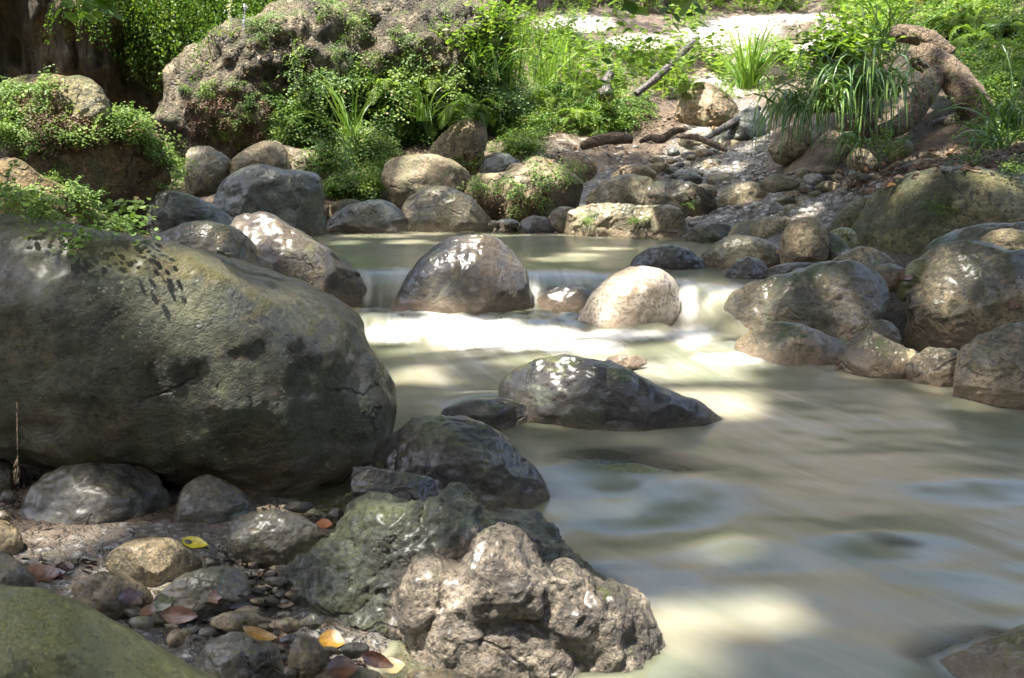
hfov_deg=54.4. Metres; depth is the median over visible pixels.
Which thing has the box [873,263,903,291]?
stone
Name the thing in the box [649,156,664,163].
cobble
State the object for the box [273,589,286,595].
cobble
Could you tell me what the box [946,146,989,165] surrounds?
fern tuft
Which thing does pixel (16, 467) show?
hanging rootlet
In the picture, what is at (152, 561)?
stone
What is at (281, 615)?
cobble
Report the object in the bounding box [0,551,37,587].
stone
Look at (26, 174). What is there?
rock
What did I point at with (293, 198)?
boulder
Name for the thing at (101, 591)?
stone
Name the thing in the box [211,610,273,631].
stone
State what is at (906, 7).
shrub
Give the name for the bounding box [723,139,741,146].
cobble
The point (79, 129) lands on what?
maidenhair fern
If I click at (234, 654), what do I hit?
stone
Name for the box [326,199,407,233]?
boulder
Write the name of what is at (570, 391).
boulder
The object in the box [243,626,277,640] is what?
fallen leaf
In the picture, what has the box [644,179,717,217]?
rock
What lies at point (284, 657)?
cobble
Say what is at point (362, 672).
stone
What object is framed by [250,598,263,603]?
cobble
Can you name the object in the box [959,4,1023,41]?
undergrowth
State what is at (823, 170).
cobble
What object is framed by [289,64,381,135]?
grass tuft
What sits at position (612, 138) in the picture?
log
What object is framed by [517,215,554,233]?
stone
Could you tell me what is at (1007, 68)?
grass tuft
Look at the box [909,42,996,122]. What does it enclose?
log
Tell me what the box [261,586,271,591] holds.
cobble
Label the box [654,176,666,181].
cobble
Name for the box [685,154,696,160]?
cobble
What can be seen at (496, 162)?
stone
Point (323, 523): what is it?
fallen leaf
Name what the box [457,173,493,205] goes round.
fern tuft
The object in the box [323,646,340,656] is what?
cobble
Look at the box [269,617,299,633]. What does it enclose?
stone
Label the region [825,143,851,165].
fern tuft
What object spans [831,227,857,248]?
stone
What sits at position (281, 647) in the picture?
cobble
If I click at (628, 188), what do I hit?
boulder
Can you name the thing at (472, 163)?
fern tuft
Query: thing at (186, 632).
stone
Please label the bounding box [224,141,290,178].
boulder
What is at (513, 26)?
undergrowth
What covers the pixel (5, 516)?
pebble
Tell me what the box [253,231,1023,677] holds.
water
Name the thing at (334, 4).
fern tuft
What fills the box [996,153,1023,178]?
fern tuft
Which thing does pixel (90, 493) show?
stone
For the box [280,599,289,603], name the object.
cobble
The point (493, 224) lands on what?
cobble
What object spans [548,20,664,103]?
shrub
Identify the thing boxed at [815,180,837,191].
cobble
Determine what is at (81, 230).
maidenhair fern
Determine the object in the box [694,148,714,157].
cobble
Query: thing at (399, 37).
fern tuft
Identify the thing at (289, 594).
cobble
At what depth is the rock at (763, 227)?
7.47 m
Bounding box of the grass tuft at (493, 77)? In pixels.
[440,29,531,82]
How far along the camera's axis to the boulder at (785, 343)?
4.23 m
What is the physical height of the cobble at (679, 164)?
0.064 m
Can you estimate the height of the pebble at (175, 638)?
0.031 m
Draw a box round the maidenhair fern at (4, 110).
[0,94,27,130]
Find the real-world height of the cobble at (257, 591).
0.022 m
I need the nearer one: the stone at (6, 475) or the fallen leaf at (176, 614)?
the fallen leaf at (176, 614)
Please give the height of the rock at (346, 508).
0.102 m
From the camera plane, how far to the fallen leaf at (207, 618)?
1.90 m
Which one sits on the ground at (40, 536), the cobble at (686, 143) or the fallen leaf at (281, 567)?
the cobble at (686, 143)
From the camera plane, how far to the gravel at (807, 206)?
8.84 m
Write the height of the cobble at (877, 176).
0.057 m
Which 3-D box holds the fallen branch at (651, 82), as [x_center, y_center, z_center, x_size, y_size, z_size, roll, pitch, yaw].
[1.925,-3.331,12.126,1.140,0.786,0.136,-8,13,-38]
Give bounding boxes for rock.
[0,73,171,222]
[0,157,123,232]
[145,191,232,235]
[277,482,664,677]
[283,145,335,179]
[324,199,360,219]
[344,497,357,514]
[350,466,444,500]
[441,397,527,430]
[464,156,583,221]
[534,284,589,311]
[564,202,686,238]
[591,463,677,473]
[606,354,646,369]
[630,244,706,269]
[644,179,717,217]
[684,222,731,242]
[700,235,780,268]
[710,107,766,146]
[724,256,767,278]
[728,216,791,238]
[732,51,791,75]
[763,262,813,278]
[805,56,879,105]
[830,195,869,231]
[832,246,896,268]
[904,347,958,386]
[917,222,1023,258]
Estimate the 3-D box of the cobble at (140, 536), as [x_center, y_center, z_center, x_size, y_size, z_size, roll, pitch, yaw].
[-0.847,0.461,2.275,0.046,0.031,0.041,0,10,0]
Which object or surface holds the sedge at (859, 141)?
on the ground at (40, 536)
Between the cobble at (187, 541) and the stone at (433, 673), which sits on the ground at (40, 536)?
the cobble at (187, 541)
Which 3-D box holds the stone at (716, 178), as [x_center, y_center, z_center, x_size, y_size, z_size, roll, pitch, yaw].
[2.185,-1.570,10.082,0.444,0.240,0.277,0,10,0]
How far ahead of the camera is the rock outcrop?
11.39 m
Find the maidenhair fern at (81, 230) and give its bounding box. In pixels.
[15,182,160,261]
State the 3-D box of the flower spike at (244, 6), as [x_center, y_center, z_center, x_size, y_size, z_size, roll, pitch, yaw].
[-2.988,-3.576,11.130,0.083,0.346,0.079,0,10,0]
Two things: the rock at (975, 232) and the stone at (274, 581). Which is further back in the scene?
the rock at (975, 232)
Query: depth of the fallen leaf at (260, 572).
2.12 m
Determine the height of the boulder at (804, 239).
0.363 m
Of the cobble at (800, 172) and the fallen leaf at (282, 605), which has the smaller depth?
the fallen leaf at (282, 605)
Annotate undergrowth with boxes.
[427,0,728,101]
[679,0,921,81]
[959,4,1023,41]
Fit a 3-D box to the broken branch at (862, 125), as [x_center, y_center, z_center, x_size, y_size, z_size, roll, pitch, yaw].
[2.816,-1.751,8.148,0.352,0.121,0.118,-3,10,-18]
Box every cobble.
[66,583,74,589]
[124,607,140,618]
[133,534,146,539]
[146,614,165,623]
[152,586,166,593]
[164,623,178,629]
[182,539,191,545]
[186,625,200,634]
[191,634,201,640]
[198,628,214,636]
[203,550,227,556]
[234,605,262,615]
[248,562,258,567]
[249,580,255,587]
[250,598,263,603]
[251,587,264,595]
[257,623,273,631]
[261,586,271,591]
[262,595,279,604]
[266,569,278,577]
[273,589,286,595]
[275,593,284,598]
[275,644,285,651]
[277,611,290,618]
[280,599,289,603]
[280,633,296,643]
[281,654,287,660]
[285,591,296,597]
[288,586,299,592]
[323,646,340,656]
[344,654,356,658]
[488,220,499,227]
[503,219,518,228]
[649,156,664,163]
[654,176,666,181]
[663,168,678,173]
[666,159,676,164]
[667,148,680,156]
[674,162,684,167]
[674,168,703,176]
[677,139,703,148]
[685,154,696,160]
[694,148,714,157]
[708,147,719,153]
[722,152,740,156]
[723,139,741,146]
[737,93,750,98]
[759,174,799,192]
[775,195,793,205]
[783,204,800,214]
[785,191,801,197]
[793,196,815,204]
[795,168,813,177]
[795,186,812,193]
[803,173,822,185]
[807,190,822,197]
[813,165,832,174]
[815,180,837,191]
[831,173,842,179]
[846,182,855,188]
[854,174,870,183]
[868,164,882,171]
[871,174,881,178]
[923,152,936,158]
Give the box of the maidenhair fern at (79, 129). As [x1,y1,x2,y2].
[38,100,90,142]
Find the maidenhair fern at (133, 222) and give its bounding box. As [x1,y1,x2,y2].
[117,211,144,230]
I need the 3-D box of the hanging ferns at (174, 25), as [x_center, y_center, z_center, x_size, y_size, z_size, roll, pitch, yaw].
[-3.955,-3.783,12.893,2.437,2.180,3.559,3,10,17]
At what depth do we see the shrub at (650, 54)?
9.96 m
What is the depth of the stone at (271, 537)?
2.17 m
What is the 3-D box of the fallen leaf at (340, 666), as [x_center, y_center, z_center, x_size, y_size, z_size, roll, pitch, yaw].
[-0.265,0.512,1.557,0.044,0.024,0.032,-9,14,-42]
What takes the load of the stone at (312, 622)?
on the ground at (40, 536)
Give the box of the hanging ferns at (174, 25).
[40,0,275,99]
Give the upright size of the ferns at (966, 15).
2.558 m
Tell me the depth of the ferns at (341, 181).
11.42 m
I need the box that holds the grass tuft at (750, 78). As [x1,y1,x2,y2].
[702,13,787,88]
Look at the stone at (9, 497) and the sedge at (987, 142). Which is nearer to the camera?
the stone at (9, 497)
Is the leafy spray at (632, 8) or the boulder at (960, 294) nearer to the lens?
the boulder at (960, 294)
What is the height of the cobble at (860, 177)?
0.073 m
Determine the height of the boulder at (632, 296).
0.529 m
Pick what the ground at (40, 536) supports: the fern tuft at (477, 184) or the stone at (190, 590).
the stone at (190, 590)
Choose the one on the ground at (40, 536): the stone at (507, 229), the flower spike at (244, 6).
the stone at (507, 229)
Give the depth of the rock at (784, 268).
5.25 m
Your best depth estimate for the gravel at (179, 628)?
2.21 m
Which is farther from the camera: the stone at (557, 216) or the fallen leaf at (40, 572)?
the stone at (557, 216)
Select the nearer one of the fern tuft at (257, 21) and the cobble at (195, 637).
the cobble at (195, 637)
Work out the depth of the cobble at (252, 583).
2.06 m
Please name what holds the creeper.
on the ground at (40, 536)
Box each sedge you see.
[721,53,883,162]
[728,28,954,160]
[810,112,903,165]
[932,37,1023,135]
[936,80,1023,164]
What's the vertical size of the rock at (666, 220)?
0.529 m
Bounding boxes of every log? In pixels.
[580,132,632,149]
[840,64,945,143]
[889,24,955,54]
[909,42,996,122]
[932,113,963,126]
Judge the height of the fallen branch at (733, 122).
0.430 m
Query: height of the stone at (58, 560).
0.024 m
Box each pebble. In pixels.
[0,510,11,521]
[166,629,184,647]
[283,666,297,677]
[288,634,325,677]
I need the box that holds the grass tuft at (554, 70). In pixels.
[510,2,601,83]
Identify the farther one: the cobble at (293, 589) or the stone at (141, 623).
the cobble at (293, 589)
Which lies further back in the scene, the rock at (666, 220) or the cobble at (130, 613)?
the rock at (666, 220)
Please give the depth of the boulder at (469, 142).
10.43 m
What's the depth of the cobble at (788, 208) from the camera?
8.04 m
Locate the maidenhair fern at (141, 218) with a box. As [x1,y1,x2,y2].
[117,211,145,227]
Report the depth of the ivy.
11.16 m
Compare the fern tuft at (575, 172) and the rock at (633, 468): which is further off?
the fern tuft at (575, 172)
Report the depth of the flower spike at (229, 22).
11.14 m
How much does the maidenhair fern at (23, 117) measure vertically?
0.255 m
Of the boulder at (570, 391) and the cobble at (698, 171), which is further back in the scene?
the cobble at (698, 171)
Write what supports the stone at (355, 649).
on the ground at (40, 536)
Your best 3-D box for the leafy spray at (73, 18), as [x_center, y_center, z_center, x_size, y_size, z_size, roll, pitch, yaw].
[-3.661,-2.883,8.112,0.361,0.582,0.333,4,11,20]
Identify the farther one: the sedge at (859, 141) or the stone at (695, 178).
the stone at (695, 178)
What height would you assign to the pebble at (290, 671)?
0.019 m
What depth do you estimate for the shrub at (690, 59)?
11.57 m
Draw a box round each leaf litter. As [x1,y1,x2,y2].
[21,504,366,666]
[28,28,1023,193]
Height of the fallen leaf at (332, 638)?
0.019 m
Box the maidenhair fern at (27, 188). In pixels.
[1,181,58,213]
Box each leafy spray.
[54,0,94,22]
[78,0,121,22]
[608,0,655,15]
[658,0,707,32]
[772,0,791,12]
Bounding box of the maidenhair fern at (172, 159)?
[162,130,199,184]
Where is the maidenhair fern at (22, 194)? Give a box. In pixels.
[0,151,63,220]
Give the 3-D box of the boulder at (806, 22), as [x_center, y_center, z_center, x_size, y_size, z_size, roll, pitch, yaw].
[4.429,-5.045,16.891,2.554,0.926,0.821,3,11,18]
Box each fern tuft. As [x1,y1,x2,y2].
[246,12,271,31]
[282,39,313,72]
[314,0,352,17]
[317,161,331,174]
[343,1,377,37]
[385,26,414,45]
[394,36,419,64]
[445,155,465,164]
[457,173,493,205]
[461,150,485,177]
[480,177,525,201]
[487,142,498,151]
[496,161,563,212]
[505,195,530,219]
[522,154,573,201]
[524,193,554,216]
[555,156,589,187]
[575,212,597,227]
[627,216,650,227]
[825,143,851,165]
[871,117,920,167]
[920,191,957,223]
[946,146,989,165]
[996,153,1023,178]
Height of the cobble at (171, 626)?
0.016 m
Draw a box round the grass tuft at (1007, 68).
[972,39,1023,86]
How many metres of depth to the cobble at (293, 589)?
2.01 m
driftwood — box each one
[639,127,684,143]
[677,134,727,152]
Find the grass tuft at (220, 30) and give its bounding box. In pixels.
[191,12,239,37]
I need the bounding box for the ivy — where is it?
[176,77,316,149]
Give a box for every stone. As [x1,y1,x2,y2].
[0,459,15,489]
[0,491,18,504]
[0,519,23,554]
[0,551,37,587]
[18,462,172,524]
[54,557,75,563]
[72,571,153,619]
[106,537,201,586]
[129,616,154,630]
[154,566,251,617]
[174,475,256,523]
[180,629,191,635]
[198,631,283,677]
[203,557,220,567]
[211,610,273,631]
[227,508,326,567]
[264,576,287,586]
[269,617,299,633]
[280,650,294,677]
[284,500,313,512]
[300,614,322,630]
[313,662,383,677]
[325,507,343,521]
[339,642,369,657]
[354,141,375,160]
[407,668,475,677]
[479,152,520,173]
[493,218,519,232]
[505,163,521,171]
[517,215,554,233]
[548,206,574,231]
[566,155,596,182]
[611,164,656,179]
[650,162,669,172]
[667,171,702,184]
[695,158,722,167]
[698,184,717,195]
[706,172,735,184]
[827,232,849,260]
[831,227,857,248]
[846,148,876,172]
[864,319,900,343]
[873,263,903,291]
[886,140,913,158]
[895,257,925,301]
[912,158,936,169]
[979,228,1023,249]
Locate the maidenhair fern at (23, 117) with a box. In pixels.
[11,105,77,140]
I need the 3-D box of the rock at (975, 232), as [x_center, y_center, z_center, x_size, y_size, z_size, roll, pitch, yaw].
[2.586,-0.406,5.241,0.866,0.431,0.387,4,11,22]
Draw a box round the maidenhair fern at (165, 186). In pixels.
[143,167,184,192]
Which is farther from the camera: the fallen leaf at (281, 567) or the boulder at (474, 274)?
the boulder at (474, 274)
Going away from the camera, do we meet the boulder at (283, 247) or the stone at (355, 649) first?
the stone at (355, 649)
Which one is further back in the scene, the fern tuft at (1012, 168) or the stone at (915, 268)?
the fern tuft at (1012, 168)
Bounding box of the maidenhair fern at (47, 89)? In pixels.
[21,64,67,99]
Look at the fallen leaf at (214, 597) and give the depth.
1.90 m
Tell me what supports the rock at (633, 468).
on the ground at (40, 536)
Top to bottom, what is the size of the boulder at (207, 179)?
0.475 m
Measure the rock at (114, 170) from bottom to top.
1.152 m
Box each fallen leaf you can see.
[26,563,64,580]
[55,561,73,570]
[118,586,143,605]
[140,604,155,615]
[154,594,172,611]
[160,605,196,622]
[182,536,207,547]
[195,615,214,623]
[207,590,220,602]
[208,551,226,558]
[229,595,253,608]
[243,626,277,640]
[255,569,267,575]
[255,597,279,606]
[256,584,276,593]
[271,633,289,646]
[275,565,289,570]
[277,601,292,607]
[317,519,332,527]
[319,629,344,647]
[327,655,358,677]
[361,651,393,668]
[383,657,404,672]
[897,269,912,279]
[1009,300,1019,308]
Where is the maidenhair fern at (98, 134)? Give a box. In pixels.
[75,113,114,145]
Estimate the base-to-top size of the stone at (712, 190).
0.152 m
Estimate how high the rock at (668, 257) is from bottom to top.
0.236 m
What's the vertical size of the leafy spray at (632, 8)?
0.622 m
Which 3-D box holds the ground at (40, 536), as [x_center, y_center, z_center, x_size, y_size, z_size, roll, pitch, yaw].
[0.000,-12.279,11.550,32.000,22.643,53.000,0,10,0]
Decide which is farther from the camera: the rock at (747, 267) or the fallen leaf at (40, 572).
the rock at (747, 267)
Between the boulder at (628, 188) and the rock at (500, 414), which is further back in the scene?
the boulder at (628, 188)
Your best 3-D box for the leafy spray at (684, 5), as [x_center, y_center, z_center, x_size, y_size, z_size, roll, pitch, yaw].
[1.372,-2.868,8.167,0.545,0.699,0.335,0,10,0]
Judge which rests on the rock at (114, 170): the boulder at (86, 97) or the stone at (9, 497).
the boulder at (86, 97)
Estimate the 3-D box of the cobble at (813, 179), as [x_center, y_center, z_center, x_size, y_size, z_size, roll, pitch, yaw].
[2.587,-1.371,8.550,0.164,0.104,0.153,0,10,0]
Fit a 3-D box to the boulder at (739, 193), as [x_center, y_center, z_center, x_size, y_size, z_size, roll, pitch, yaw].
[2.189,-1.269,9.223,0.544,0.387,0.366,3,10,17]
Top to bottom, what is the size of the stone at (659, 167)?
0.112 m
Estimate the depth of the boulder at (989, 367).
3.60 m
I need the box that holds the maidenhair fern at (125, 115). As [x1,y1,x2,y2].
[105,101,160,133]
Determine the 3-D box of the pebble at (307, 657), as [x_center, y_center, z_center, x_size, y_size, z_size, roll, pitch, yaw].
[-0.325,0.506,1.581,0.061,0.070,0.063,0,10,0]
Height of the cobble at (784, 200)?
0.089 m
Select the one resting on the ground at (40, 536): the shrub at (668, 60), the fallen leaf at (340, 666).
the shrub at (668, 60)
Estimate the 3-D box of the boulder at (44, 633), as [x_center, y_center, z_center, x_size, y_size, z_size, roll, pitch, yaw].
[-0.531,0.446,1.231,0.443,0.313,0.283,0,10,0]
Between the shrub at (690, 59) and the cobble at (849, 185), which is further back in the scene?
the shrub at (690, 59)
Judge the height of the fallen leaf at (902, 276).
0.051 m
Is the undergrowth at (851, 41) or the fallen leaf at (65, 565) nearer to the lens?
the fallen leaf at (65, 565)
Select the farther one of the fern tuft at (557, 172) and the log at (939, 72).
the fern tuft at (557, 172)
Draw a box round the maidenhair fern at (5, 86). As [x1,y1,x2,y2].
[0,77,20,107]
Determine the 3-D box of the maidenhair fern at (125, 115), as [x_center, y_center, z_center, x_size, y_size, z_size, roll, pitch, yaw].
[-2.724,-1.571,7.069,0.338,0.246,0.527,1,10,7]
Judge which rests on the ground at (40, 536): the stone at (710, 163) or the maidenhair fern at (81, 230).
the stone at (710, 163)
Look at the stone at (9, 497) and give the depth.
2.44 m
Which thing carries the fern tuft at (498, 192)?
on the rock at (573, 192)
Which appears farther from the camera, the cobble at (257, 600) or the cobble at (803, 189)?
the cobble at (803, 189)
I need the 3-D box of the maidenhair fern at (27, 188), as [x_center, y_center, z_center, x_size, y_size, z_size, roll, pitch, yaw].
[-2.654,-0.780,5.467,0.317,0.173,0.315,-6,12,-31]
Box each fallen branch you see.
[634,36,699,96]
[705,105,760,138]
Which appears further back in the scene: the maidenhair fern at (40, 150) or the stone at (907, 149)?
the stone at (907, 149)
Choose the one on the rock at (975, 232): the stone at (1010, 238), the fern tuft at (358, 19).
the stone at (1010, 238)
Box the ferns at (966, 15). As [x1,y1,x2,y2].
[298,0,1023,145]
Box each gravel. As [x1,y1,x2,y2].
[0,477,345,648]
[492,100,912,233]
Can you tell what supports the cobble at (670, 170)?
on the ground at (40, 536)
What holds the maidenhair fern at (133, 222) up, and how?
on the ground at (40, 536)
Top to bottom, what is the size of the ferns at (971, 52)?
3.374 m
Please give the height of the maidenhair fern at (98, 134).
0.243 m
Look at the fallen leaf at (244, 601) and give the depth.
1.94 m
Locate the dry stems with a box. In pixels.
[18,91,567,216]
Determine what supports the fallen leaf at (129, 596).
on the cobble at (130, 613)
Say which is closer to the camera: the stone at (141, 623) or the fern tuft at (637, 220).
the stone at (141, 623)
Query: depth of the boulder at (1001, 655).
1.82 m
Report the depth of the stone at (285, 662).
1.71 m
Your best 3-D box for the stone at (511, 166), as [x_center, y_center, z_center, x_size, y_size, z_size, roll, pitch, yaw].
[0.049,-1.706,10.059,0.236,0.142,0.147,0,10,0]
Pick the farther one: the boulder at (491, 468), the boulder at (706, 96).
the boulder at (706, 96)
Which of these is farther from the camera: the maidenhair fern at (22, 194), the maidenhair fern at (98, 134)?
the maidenhair fern at (98, 134)
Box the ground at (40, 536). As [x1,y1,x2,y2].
[0,0,1023,677]
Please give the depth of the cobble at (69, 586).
2.04 m
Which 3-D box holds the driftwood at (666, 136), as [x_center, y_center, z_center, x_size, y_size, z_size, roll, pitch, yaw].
[1.585,-2.172,10.629,0.505,0.172,0.167,5,11,24]
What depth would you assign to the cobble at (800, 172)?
8.59 m
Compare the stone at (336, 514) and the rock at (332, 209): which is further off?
the rock at (332, 209)
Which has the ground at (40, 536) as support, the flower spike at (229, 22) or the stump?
the stump
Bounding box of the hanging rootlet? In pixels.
[13,402,19,484]
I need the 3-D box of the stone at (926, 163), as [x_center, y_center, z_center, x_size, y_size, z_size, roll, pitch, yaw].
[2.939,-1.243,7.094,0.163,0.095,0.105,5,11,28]
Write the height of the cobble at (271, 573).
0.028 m
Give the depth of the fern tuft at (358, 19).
11.48 m
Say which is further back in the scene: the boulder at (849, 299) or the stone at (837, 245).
the stone at (837, 245)
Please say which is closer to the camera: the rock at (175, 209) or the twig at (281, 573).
the twig at (281, 573)
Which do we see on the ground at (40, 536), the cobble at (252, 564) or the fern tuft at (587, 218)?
the cobble at (252, 564)
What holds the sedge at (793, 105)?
on the ground at (40, 536)
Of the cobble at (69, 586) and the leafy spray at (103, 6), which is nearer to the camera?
the cobble at (69, 586)
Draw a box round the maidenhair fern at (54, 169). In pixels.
[35,162,75,183]
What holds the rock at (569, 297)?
on the ground at (40, 536)
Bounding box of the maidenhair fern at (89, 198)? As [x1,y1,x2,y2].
[71,186,107,222]
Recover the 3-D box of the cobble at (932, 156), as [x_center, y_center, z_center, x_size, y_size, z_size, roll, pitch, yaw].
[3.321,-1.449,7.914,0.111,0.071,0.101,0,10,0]
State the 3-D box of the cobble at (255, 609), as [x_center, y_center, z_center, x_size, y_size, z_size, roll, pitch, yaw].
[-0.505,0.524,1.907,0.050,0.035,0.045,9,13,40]
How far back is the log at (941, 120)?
8.59 m
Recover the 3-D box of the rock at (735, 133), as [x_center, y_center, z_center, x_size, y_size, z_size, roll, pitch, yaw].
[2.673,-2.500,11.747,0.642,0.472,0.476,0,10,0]
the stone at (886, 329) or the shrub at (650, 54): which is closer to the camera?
the stone at (886, 329)
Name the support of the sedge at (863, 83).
on the ground at (40, 536)
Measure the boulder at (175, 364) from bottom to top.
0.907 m
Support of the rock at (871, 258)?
on the ground at (40, 536)
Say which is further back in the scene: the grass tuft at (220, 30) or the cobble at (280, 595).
the grass tuft at (220, 30)
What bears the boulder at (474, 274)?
on the ground at (40, 536)
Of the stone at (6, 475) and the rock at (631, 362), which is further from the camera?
the rock at (631, 362)
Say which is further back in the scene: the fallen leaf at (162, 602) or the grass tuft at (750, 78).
the grass tuft at (750, 78)
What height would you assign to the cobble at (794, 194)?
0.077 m
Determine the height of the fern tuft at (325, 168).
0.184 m
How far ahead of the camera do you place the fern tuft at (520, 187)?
9.27 m
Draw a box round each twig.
[101,542,102,565]
[268,566,297,575]
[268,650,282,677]
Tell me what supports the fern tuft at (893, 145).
on the ground at (40, 536)
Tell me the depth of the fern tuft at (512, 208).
9.30 m
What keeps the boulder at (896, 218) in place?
on the ground at (40, 536)
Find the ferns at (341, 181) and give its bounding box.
[252,44,661,201]
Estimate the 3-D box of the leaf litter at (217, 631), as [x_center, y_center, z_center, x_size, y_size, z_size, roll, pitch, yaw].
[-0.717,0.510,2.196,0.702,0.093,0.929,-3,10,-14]
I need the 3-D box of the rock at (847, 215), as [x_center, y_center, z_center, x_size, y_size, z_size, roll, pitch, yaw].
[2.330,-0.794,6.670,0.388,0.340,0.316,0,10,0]
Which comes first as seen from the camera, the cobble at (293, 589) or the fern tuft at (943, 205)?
the cobble at (293, 589)
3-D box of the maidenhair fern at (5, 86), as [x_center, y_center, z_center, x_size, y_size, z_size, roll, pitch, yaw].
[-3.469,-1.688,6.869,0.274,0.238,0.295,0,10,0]
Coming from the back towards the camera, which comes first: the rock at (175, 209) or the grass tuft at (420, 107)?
the grass tuft at (420, 107)
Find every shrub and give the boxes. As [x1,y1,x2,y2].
[527,10,678,107]
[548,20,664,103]
[596,1,739,81]
[640,5,746,78]
[814,0,867,46]
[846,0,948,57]
[874,0,914,24]
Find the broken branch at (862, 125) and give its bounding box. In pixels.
[836,118,874,131]
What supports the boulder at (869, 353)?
in the water
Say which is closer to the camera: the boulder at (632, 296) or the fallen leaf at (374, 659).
the fallen leaf at (374, 659)
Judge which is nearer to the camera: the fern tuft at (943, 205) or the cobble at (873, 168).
the fern tuft at (943, 205)
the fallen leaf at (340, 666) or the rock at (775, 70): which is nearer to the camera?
the fallen leaf at (340, 666)
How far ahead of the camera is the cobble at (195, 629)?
1.80 m
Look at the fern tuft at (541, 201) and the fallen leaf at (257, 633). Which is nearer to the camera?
the fallen leaf at (257, 633)
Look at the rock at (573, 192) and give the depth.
9.45 m
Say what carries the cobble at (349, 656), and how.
on the stone at (355, 649)
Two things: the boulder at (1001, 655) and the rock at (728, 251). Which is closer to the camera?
the boulder at (1001, 655)
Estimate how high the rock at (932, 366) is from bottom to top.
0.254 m
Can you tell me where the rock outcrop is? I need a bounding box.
[149,0,513,158]
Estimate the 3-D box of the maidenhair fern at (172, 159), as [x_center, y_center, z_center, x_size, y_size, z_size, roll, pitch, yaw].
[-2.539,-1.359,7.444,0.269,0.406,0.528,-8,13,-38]
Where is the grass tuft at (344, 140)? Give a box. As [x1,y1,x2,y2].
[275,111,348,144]
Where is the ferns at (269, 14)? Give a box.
[233,2,457,83]
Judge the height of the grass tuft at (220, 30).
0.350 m
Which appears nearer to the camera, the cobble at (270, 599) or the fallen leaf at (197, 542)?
the cobble at (270, 599)
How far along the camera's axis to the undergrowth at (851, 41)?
14.04 m
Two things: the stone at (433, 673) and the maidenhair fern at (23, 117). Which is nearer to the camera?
the stone at (433, 673)
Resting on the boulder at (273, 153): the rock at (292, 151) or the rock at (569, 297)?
the rock at (292, 151)
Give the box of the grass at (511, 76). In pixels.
[391,25,785,111]
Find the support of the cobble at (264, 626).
on the ground at (40, 536)
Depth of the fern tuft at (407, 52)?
11.48 m
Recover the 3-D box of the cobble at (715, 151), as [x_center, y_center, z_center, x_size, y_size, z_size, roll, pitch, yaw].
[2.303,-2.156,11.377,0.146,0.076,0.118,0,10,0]
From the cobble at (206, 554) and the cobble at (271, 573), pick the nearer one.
the cobble at (271, 573)
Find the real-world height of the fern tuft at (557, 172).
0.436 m
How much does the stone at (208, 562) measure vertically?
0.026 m
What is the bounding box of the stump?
[597,70,614,102]
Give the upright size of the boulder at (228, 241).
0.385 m
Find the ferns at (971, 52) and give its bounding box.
[850,0,1023,146]
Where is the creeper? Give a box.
[0,73,191,235]
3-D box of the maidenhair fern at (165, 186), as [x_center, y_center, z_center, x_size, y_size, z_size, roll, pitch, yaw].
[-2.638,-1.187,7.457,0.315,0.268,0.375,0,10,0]
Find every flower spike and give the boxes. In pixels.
[224,0,233,35]
[242,4,245,32]
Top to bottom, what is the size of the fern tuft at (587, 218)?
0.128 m
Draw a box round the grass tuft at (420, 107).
[374,65,467,125]
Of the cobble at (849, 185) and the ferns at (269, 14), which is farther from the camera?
the ferns at (269, 14)
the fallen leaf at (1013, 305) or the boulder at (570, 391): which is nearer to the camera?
the boulder at (570, 391)
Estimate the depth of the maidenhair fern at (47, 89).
6.75 m
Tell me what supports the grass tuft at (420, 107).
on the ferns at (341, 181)
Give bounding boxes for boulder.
[0,214,396,497]
[0,584,216,677]
[57,75,111,137]
[149,220,272,269]
[184,146,230,197]
[212,164,326,234]
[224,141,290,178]
[230,211,368,308]
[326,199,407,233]
[373,414,549,511]
[381,154,470,210]
[389,234,532,314]
[401,185,493,231]
[427,119,487,175]
[498,354,723,471]
[578,266,679,327]
[585,174,653,205]
[674,81,739,126]
[702,13,843,50]
[718,181,766,207]
[723,260,889,341]
[734,321,844,364]
[768,124,811,165]
[780,216,829,263]
[835,329,916,378]
[850,165,1023,254]
[904,240,1023,352]
[928,624,1023,677]
[952,321,1023,409]
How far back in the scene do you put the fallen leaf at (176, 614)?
1.87 m
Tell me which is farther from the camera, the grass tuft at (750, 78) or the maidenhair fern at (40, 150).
the grass tuft at (750, 78)
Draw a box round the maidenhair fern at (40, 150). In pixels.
[24,144,56,154]
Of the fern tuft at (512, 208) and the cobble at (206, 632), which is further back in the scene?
the fern tuft at (512, 208)

